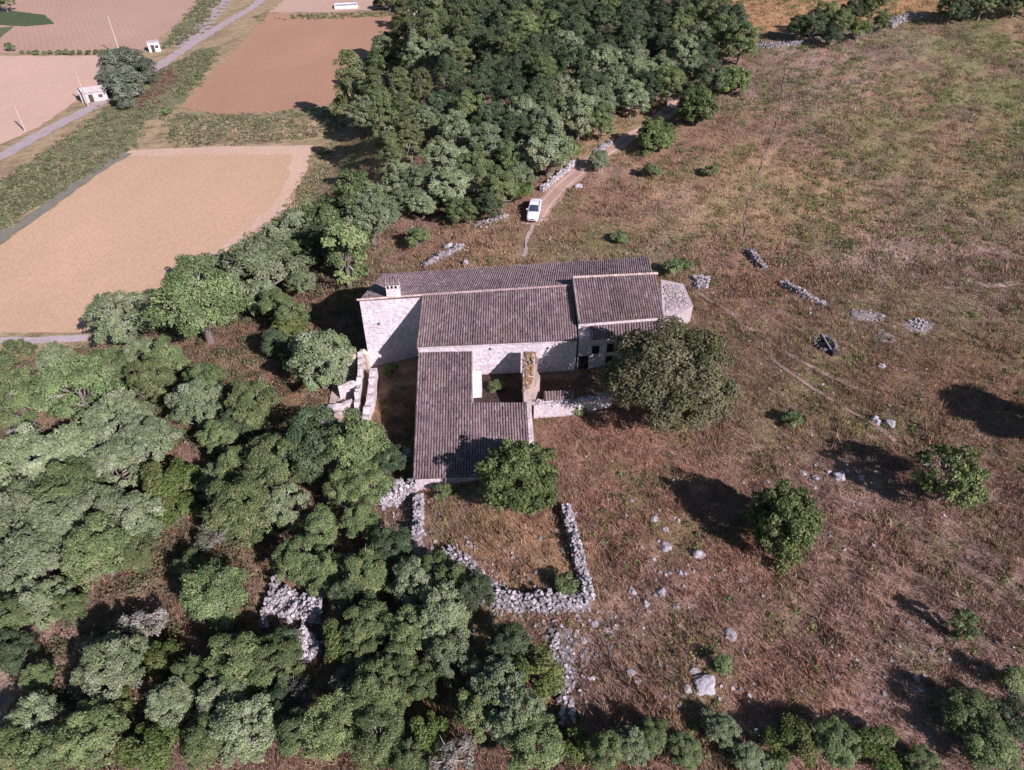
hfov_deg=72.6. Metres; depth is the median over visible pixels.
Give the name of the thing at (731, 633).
boulder
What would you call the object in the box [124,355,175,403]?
oak tree
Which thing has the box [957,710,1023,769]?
oak tree
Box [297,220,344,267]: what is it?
oak tree
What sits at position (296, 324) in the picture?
mastic bush
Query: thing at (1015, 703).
oak tree
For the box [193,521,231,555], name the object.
olive tree
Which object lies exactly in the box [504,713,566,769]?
oak tree
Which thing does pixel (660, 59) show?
olive tree
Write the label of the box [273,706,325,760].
oak tree
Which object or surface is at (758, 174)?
footpath
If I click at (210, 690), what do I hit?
olive tree
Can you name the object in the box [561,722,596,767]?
mastic bush
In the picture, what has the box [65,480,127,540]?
olive tree
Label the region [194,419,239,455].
oak tree
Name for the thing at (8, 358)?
shrub
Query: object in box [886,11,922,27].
dry stone wall
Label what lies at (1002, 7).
oak tree
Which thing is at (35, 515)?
olive tree
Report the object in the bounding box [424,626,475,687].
olive tree
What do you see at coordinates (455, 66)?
oak tree
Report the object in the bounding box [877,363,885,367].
boulder
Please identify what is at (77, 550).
oak tree
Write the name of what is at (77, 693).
olive tree
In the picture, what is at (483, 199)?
oak tree
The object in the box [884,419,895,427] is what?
boulder
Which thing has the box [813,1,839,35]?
oak tree
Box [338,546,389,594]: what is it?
oak tree
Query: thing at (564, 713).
dry stone wall
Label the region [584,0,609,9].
oak tree
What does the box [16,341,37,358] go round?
shrub
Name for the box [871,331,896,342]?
stone heap
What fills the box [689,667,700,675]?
boulder
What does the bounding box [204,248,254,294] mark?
olive tree
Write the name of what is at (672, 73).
oak tree
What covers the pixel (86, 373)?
pine tree
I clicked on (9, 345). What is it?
shrub
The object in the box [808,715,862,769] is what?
oak tree
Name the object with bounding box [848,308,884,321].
stone heap
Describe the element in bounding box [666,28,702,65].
olive tree
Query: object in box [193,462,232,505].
olive tree
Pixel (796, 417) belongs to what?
shrub
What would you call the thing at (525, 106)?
olive tree
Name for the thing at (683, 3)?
oak tree
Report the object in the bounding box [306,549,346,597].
oak tree
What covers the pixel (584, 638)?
boulder
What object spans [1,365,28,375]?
shrub
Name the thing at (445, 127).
olive tree
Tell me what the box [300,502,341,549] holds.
pine tree
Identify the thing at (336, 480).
oak tree
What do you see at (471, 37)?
oak tree
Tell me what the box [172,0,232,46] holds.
stream bed
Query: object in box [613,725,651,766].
olive tree
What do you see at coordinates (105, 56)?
poplar tree
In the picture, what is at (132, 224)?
field
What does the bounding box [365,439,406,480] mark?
oak tree
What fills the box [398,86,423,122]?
oak tree
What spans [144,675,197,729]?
olive tree
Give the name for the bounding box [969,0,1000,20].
oak tree
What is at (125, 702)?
mastic bush
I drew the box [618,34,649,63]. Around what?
olive tree
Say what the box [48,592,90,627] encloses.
oak tree
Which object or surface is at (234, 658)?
oak tree
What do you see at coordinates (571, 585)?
shrub
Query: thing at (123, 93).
poplar tree
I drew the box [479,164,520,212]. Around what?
oak tree
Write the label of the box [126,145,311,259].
field margin
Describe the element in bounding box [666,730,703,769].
oak tree
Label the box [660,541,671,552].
boulder
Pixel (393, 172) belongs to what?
olive tree
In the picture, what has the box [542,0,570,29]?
oak tree
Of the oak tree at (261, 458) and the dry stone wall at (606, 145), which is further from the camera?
the dry stone wall at (606, 145)
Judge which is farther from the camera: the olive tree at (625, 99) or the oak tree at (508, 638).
the olive tree at (625, 99)
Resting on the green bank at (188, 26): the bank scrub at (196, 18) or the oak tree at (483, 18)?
the bank scrub at (196, 18)
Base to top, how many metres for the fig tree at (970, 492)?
6.396 m
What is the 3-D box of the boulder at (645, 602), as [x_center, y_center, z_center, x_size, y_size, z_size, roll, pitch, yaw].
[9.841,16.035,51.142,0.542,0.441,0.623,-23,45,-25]
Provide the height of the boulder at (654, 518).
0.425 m
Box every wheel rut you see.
[521,225,533,256]
[526,96,683,223]
[537,109,675,224]
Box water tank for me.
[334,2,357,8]
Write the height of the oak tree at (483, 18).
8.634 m
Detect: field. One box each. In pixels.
[0,0,196,52]
[0,55,102,143]
[0,147,311,332]
[181,9,399,112]
[269,0,395,12]
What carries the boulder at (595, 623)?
on the ground at (230, 38)
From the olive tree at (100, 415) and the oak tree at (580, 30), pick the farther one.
the oak tree at (580, 30)
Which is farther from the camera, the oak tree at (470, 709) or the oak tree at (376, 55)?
the oak tree at (376, 55)
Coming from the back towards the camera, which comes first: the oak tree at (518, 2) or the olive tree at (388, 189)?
the oak tree at (518, 2)
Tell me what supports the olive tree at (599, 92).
on the ground at (230, 38)
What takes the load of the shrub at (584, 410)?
on the ground at (230, 38)
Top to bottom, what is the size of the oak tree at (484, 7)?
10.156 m
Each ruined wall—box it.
[258,584,325,626]
[259,575,284,631]
[292,625,323,663]
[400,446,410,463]
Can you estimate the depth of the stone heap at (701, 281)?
84.96 m
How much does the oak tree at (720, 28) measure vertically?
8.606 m
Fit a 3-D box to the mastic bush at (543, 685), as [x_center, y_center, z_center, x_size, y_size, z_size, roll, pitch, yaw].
[1.722,19.269,46.054,4.104,3.474,3.483,26,46,28]
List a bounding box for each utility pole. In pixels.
[13,105,25,131]
[73,72,88,105]
[104,15,118,47]
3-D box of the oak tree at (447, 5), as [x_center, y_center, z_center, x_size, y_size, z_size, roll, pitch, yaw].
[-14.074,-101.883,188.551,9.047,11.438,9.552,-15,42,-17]
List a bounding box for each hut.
[76,85,108,102]
[146,39,160,51]
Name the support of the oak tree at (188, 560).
on the ground at (230, 38)
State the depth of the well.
73.75 m
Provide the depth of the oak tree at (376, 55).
174.46 m
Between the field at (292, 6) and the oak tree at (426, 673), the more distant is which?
the field at (292, 6)
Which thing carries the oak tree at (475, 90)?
on the ground at (230, 38)
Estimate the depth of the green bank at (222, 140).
156.71 m
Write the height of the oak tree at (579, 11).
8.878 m
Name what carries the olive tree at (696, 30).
on the ground at (230, 38)
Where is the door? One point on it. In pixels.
(90, 96)
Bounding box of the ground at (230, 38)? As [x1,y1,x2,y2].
[0,0,1023,769]
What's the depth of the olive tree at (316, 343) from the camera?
71.57 m
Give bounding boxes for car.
[526,198,541,221]
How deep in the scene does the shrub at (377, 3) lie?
256.94 m
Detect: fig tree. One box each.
[474,438,559,515]
[635,116,677,155]
[675,81,718,124]
[715,65,752,95]
[744,478,825,573]
[911,444,993,511]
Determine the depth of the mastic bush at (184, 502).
61.28 m
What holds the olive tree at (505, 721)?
on the ground at (230, 38)
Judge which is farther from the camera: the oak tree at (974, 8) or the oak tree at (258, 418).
the oak tree at (974, 8)
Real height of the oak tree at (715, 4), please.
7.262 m
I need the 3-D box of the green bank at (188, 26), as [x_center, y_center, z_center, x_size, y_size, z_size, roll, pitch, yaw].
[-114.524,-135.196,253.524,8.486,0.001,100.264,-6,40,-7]
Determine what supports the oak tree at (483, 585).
on the ground at (230, 38)
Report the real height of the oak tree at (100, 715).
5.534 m
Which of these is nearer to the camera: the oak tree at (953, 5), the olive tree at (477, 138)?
the olive tree at (477, 138)
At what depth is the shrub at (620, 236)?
92.66 m
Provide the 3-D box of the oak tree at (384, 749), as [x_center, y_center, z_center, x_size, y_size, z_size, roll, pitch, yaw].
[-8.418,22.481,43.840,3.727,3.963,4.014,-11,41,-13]
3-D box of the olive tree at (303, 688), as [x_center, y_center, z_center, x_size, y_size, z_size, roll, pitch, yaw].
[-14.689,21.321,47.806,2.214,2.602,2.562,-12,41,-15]
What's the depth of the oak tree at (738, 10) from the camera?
133.18 m
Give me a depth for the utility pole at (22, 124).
158.43 m
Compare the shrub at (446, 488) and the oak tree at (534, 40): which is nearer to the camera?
the shrub at (446, 488)
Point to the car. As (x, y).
(534, 209)
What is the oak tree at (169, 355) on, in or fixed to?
on the ground at (230, 38)
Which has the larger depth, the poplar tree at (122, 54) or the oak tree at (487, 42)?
the poplar tree at (122, 54)
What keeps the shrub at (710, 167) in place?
on the ground at (230, 38)
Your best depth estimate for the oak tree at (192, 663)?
48.07 m
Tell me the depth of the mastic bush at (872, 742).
41.30 m
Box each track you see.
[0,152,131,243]
[521,95,682,225]
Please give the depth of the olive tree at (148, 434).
65.67 m
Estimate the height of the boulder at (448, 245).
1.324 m
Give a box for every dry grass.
[14,0,1023,368]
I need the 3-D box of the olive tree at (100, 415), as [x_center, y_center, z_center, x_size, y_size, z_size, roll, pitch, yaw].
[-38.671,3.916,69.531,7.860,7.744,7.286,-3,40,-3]
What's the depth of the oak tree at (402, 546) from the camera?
54.13 m
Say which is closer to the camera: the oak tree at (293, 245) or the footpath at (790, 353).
the footpath at (790, 353)
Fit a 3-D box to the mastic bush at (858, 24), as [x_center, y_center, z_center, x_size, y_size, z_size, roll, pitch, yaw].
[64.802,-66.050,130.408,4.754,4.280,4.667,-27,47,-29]
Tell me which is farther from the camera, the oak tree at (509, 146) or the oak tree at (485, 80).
the oak tree at (485, 80)
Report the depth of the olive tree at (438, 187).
101.37 m
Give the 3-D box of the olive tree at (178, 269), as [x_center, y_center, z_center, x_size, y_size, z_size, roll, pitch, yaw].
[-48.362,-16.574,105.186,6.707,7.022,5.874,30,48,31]
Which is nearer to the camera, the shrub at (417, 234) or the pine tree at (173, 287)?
the pine tree at (173, 287)
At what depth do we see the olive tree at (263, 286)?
88.60 m
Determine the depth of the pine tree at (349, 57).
152.02 m
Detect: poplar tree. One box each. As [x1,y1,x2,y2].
[95,69,113,94]
[96,48,123,71]
[102,69,132,101]
[107,46,140,72]
[112,82,134,109]
[116,65,147,96]
[126,48,144,73]
[135,57,157,83]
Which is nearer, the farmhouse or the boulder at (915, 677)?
the boulder at (915, 677)
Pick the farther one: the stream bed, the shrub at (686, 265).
the stream bed
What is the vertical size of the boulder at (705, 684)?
0.869 m
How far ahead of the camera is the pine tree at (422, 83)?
132.63 m
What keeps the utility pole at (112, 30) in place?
on the ground at (230, 38)
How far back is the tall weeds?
61.17 m
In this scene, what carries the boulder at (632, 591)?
on the ground at (230, 38)
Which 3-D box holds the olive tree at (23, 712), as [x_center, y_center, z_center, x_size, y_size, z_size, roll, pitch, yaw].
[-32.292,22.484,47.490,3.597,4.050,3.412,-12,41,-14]
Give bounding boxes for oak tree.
[0,0,16,11]
[0,366,40,429]
[0,594,34,639]
[0,628,41,675]
[0,725,36,769]
[14,720,78,769]
[18,659,56,693]
[28,456,112,517]
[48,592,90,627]
[52,696,130,769]
[58,511,132,592]
[112,530,159,572]
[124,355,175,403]
[141,333,189,378]
[167,652,207,692]
[172,547,205,581]
[178,558,249,629]
[181,362,229,401]
[181,710,231,769]
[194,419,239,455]
[200,468,278,547]
[200,631,272,693]
[212,445,262,484]
[219,408,252,445]
[224,375,282,431]
[238,432,308,488]
[247,633,306,688]
[252,683,294,732]
[257,288,291,317]
[260,327,287,357]
[267,625,302,657]
[271,532,328,585]
[272,404,353,484]
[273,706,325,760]
[274,298,310,334]
[278,347,309,364]
[283,238,320,266]
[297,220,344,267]
[298,687,367,763]
[301,193,351,231]
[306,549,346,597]
[320,216,369,288]
[321,466,364,512]
[325,406,395,478]
[327,168,392,226]
[327,571,368,612]
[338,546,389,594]
[339,502,379,544]
[339,591,396,647]
[341,637,385,675]
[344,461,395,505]
[346,658,403,720]
[348,218,374,252]
[349,708,404,769]
[362,45,406,87]
[363,673,412,735]
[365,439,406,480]
[366,524,413,566]
[374,635,420,688]
[379,0,395,10]
[381,603,438,656]
[386,737,430,769]
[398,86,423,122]
[401,658,438,701]
[406,0,429,25]
[420,549,453,588]
[424,89,455,120]
[430,558,478,603]
[433,10,457,32]
[433,53,467,91]
[442,0,475,15]
[442,197,468,223]
[446,74,485,119]
[450,90,484,126]
[453,24,485,66]
[454,146,494,193]
[454,688,499,744]
[456,567,496,612]
[457,196,479,224]
[463,0,499,24]
[467,64,497,102]
[471,14,496,36]
[471,100,507,132]
[473,188,505,218]
[474,51,507,77]
[477,17,513,68]
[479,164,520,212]
[485,621,532,665]
[489,0,506,22]
[489,0,522,32]
[489,69,528,108]
[493,55,529,96]
[494,112,530,156]
[496,137,527,168]
[498,29,525,59]
[500,9,542,42]
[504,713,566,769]
[509,0,533,29]
[510,43,535,82]
[518,30,553,73]
[520,0,553,21]
[523,50,563,95]
[524,75,557,114]
[534,37,570,75]
[536,9,563,38]
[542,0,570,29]
[557,39,592,85]
[558,5,591,25]
[561,15,594,51]
[570,0,597,19]
[576,68,608,94]
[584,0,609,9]
[584,29,617,67]
[584,729,624,769]
[585,103,615,141]
[588,4,622,42]
[594,0,620,26]
[613,16,645,52]
[616,0,646,35]
[631,13,655,38]
[631,65,667,101]
[632,27,658,57]
[633,0,665,15]
[634,715,668,757]
[646,13,668,32]
[650,61,686,105]
[651,0,677,18]
[651,27,683,57]
[664,7,693,39]
[666,0,693,28]
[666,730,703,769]
[685,1,711,24]
[690,0,713,7]
[690,38,720,61]
[692,58,728,92]
[699,0,731,26]
[706,12,737,57]
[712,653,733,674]
[714,0,749,38]
[722,21,760,65]
[786,14,811,39]
[797,7,828,42]
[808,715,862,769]
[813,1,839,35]
[821,25,843,48]
[825,7,854,34]
[840,0,867,21]
[856,0,890,20]
[873,12,890,33]
[900,742,942,769]
[936,0,970,24]
[939,686,1001,741]
[948,607,980,641]
[956,0,983,21]
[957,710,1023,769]
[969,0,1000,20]
[988,0,1019,19]
[988,690,1023,743]
[994,664,1023,698]
[1004,0,1023,18]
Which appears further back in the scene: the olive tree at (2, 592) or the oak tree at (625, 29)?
the oak tree at (625, 29)
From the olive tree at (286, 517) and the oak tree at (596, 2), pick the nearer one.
the olive tree at (286, 517)
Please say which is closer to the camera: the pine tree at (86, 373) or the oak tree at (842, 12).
the pine tree at (86, 373)
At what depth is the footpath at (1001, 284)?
80.65 m
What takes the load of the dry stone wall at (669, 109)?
on the ground at (230, 38)
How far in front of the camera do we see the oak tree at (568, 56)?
127.34 m
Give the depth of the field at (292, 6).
261.94 m
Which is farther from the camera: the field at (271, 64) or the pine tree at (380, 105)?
the field at (271, 64)
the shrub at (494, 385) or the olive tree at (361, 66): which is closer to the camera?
the shrub at (494, 385)
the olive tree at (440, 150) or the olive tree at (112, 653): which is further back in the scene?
the olive tree at (440, 150)
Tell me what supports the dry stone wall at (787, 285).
on the ground at (230, 38)
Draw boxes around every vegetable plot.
[0,10,53,25]
[0,26,13,36]
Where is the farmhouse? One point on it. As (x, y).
(465, 335)
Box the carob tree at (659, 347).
[594,315,744,436]
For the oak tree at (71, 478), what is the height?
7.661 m
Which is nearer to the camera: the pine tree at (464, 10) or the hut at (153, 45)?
the pine tree at (464, 10)
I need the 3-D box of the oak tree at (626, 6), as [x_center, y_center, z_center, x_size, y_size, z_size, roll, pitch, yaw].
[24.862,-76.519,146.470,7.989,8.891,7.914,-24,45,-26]
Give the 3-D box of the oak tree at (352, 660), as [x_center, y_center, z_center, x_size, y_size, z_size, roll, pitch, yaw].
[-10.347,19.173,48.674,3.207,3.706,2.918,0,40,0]
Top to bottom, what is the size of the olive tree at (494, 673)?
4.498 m
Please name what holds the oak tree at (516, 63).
on the ground at (230, 38)
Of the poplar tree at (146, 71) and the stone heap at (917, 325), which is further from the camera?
the poplar tree at (146, 71)
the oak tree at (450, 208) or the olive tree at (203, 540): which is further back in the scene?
the oak tree at (450, 208)
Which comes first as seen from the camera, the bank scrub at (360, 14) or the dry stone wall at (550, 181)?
the dry stone wall at (550, 181)
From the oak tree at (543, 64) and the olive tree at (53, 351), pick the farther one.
the oak tree at (543, 64)
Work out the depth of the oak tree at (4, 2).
253.29 m
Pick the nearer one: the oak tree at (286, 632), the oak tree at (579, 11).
the oak tree at (286, 632)
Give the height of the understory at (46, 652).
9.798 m
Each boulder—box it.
[444,242,452,248]
[579,636,587,643]
[590,619,599,627]
[626,668,635,676]
[629,587,636,594]
[642,600,649,607]
[650,515,657,521]
[656,587,665,596]
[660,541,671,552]
[682,683,691,693]
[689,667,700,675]
[693,550,705,558]
[693,674,714,695]
[724,628,736,641]
[811,475,821,481]
[833,471,845,480]
[856,475,864,481]
[870,415,880,424]
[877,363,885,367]
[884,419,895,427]
[913,674,919,681]
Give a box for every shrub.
[0,338,25,353]
[0,351,19,368]
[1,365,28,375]
[3,42,15,50]
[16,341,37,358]
[61,49,69,54]
[160,106,172,114]
[372,0,381,8]
[381,362,399,375]
[384,0,396,9]
[405,226,430,247]
[431,482,453,499]
[486,379,504,392]
[553,571,581,595]
[571,406,587,415]
[609,230,627,242]
[641,162,663,176]
[661,258,683,274]
[681,258,693,269]
[700,164,719,175]
[760,752,786,769]
[777,408,804,428]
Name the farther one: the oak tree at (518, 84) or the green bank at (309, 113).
the green bank at (309, 113)
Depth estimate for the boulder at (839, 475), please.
59.87 m
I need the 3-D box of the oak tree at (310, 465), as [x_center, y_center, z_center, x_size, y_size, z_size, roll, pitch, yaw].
[-17.514,5.670,63.131,7.035,8.576,6.606,22,44,24]
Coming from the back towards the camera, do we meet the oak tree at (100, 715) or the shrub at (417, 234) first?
the shrub at (417, 234)
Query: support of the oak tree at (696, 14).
on the ground at (230, 38)
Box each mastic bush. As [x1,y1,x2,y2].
[97,684,133,717]
[111,720,181,769]
[139,458,200,511]
[143,637,181,675]
[145,490,203,530]
[271,315,309,343]
[321,617,365,665]
[407,710,449,757]
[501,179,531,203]
[511,640,566,707]
[558,140,580,160]
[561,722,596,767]
[763,712,818,768]
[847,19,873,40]
[848,724,909,769]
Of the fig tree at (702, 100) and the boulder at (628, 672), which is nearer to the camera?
the boulder at (628, 672)
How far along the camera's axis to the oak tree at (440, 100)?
124.49 m
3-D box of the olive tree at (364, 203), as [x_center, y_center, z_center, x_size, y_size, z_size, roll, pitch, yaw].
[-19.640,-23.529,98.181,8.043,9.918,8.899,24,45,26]
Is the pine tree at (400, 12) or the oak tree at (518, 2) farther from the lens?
the pine tree at (400, 12)
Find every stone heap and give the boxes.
[391,528,422,554]
[688,274,711,289]
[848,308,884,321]
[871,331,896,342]
[900,317,936,334]
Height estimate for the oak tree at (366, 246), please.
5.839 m
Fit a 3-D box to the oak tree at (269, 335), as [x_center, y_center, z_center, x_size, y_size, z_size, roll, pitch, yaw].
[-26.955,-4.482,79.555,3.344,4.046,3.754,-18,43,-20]
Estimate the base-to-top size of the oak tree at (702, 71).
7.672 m
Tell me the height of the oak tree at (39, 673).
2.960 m
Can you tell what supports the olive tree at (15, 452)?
on the ground at (230, 38)
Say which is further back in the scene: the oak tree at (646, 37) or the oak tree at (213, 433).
the oak tree at (646, 37)
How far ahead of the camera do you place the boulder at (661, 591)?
51.55 m
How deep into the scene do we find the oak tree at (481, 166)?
103.65 m
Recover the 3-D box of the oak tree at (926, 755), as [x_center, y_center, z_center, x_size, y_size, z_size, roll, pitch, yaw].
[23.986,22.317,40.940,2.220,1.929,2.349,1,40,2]
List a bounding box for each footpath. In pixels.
[695,290,864,392]
[742,63,788,254]
[770,357,896,441]
[909,272,1023,287]
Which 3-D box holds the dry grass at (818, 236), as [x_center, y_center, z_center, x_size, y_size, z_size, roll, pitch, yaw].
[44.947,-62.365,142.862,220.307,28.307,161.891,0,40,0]
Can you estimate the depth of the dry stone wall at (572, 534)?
54.20 m
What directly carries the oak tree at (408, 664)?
on the ground at (230, 38)
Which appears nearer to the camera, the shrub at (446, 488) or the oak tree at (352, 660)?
the oak tree at (352, 660)
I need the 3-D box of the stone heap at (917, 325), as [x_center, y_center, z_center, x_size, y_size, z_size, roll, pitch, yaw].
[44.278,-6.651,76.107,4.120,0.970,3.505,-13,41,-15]
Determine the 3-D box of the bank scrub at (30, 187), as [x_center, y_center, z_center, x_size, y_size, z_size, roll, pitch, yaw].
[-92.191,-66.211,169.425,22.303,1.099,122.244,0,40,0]
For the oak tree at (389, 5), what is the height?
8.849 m
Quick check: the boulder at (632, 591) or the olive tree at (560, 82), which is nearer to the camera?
the boulder at (632, 591)
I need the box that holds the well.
[813,333,838,355]
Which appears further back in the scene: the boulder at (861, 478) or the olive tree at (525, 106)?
the olive tree at (525, 106)
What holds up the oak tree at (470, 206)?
on the ground at (230, 38)
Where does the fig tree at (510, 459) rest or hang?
on the ground at (230, 38)
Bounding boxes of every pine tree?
[29,353,127,424]
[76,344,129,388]
[140,252,252,343]
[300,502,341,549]
[329,48,371,127]
[360,65,392,122]
[367,86,401,149]
[375,130,404,177]
[387,0,421,57]
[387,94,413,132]
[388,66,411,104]
[397,116,429,163]
[405,67,433,109]
[410,6,443,68]
[418,0,446,40]
[442,3,479,52]
[448,36,476,80]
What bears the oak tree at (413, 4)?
on the ground at (230, 38)
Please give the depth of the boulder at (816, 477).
60.30 m
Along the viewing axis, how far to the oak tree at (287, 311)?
82.45 m
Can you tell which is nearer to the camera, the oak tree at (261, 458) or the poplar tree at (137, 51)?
the oak tree at (261, 458)
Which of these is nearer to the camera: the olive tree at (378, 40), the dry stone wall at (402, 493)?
the dry stone wall at (402, 493)
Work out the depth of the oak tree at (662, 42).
130.04 m
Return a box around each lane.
[0,0,265,159]
[0,334,89,343]
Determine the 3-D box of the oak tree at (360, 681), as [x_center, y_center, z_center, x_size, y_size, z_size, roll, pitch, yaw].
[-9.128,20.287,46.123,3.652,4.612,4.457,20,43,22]
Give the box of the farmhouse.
[357,256,692,490]
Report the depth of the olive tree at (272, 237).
98.09 m
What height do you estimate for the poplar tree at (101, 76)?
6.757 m
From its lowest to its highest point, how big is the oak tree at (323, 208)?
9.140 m
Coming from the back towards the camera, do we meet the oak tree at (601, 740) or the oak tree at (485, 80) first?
the oak tree at (485, 80)
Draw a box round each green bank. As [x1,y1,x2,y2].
[0,46,220,225]
[160,0,209,47]
[163,106,342,132]
[173,123,292,143]
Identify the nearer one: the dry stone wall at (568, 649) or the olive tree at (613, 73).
the dry stone wall at (568, 649)
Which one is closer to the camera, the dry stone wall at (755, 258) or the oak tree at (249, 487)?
the oak tree at (249, 487)
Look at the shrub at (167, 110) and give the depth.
167.04 m
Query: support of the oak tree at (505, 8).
on the ground at (230, 38)
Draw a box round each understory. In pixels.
[2,221,397,769]
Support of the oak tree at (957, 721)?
on the ground at (230, 38)
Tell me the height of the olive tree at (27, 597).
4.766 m
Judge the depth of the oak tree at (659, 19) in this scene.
138.83 m
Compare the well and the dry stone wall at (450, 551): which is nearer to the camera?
the dry stone wall at (450, 551)
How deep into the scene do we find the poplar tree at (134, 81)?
175.28 m
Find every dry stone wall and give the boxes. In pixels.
[379,477,417,517]
[392,493,439,542]
[397,535,521,639]
[420,243,467,267]
[473,213,509,227]
[489,570,590,644]
[530,628,586,688]
[539,503,599,602]
[540,158,580,191]
[545,627,595,725]
[590,139,615,150]
[664,103,675,113]
[745,248,767,268]
[757,26,885,48]
[779,279,826,308]
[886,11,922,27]
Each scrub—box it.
[0,47,219,229]
[40,306,1023,769]
[124,65,181,109]
[152,148,325,302]
[158,105,347,147]
[161,0,220,48]
[252,10,393,20]
[294,133,346,207]
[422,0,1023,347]
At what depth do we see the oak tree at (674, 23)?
132.74 m
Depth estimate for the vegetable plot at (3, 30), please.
233.85 m
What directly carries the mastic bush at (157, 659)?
on the ground at (230, 38)
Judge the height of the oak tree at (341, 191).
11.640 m
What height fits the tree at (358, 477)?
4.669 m
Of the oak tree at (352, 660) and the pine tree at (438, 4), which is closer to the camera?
the oak tree at (352, 660)
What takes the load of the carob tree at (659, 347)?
on the ground at (230, 38)
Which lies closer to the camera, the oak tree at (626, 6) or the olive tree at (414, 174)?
the olive tree at (414, 174)
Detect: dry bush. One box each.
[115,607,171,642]
[427,732,477,769]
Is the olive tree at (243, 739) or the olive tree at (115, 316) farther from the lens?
the olive tree at (115, 316)
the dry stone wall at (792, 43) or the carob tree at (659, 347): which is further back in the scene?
the dry stone wall at (792, 43)
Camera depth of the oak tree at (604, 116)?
112.75 m
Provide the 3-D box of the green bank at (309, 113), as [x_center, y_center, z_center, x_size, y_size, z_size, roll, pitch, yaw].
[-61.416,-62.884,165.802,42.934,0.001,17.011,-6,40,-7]
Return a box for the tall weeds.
[18,61,1023,769]
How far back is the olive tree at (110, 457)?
63.74 m
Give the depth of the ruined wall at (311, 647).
51.06 m
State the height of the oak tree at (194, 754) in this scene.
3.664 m
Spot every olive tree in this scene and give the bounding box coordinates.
[0,421,67,493]
[0,477,57,546]
[0,526,84,593]
[0,550,30,599]
[3,689,67,734]
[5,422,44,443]
[12,496,90,564]
[13,575,73,631]
[33,341,82,380]
[41,421,109,474]
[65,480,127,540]
[66,666,97,699]
[69,630,149,702]
[78,386,158,446]
[80,289,154,343]
[84,438,146,492]
[96,489,166,549]
[110,411,186,465]
[119,336,156,374]
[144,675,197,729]
[164,376,224,429]
[172,254,205,286]
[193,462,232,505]
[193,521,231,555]
[193,671,251,728]
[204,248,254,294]
[205,692,279,768]
[221,233,310,301]
[245,279,281,315]
[250,226,300,263]
[256,479,310,532]
[261,210,306,242]
[282,328,356,392]
[282,675,313,709]
[283,265,317,295]
[285,198,327,250]
[327,664,368,698]
[341,186,401,245]
[346,56,373,83]
[346,95,382,135]
[371,31,407,66]
[375,184,392,198]
[381,158,411,195]
[385,555,435,609]
[388,182,417,216]
[400,28,434,69]
[400,161,441,195]
[404,187,440,219]
[410,103,438,142]
[414,580,472,641]
[422,136,470,178]
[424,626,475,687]
[427,158,478,203]
[429,38,458,76]
[433,26,457,48]
[434,108,471,144]
[460,655,525,711]
[463,121,504,160]
[482,685,551,753]
[503,93,538,128]
[503,161,538,189]
[513,119,576,177]
[530,102,569,136]
[543,74,581,113]
[550,29,584,62]
[560,89,598,140]
[583,43,621,75]
[585,84,616,121]
[587,150,610,171]
[599,61,629,92]
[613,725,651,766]
[614,78,650,118]
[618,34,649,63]
[618,52,657,82]
[651,49,677,76]
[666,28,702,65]
[677,54,710,85]
[684,20,717,47]
[701,707,742,752]
[730,740,773,769]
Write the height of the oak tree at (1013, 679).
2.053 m
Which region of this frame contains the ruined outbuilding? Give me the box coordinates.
[320,349,378,424]
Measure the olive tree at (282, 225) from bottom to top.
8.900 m
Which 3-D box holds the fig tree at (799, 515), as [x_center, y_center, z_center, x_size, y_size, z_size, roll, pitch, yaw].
[20.713,10.464,53.357,5.481,6.612,6.250,28,47,30]
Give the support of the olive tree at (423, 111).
on the ground at (230, 38)
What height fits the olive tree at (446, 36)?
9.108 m
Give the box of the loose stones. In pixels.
[1,101,1023,751]
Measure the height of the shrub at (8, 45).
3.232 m
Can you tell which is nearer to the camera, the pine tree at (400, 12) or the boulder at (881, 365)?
the boulder at (881, 365)
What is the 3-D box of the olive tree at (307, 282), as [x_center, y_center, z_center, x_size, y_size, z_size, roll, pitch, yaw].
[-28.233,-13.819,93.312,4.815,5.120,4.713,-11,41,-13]
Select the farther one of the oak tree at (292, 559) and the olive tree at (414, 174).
the olive tree at (414, 174)
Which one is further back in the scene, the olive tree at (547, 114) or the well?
the olive tree at (547, 114)
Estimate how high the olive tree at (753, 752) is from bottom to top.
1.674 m
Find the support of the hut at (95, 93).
on the ground at (230, 38)
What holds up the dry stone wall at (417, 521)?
on the ground at (230, 38)
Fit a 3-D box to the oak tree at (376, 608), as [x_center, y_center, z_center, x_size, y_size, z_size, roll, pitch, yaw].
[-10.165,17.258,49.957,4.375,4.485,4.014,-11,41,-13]
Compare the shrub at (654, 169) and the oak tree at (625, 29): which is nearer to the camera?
the shrub at (654, 169)
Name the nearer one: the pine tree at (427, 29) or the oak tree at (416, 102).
the oak tree at (416, 102)
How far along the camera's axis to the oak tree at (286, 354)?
75.83 m
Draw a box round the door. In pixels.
[88,94,94,101]
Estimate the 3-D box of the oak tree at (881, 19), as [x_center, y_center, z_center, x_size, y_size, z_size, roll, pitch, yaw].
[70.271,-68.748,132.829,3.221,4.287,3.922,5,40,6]

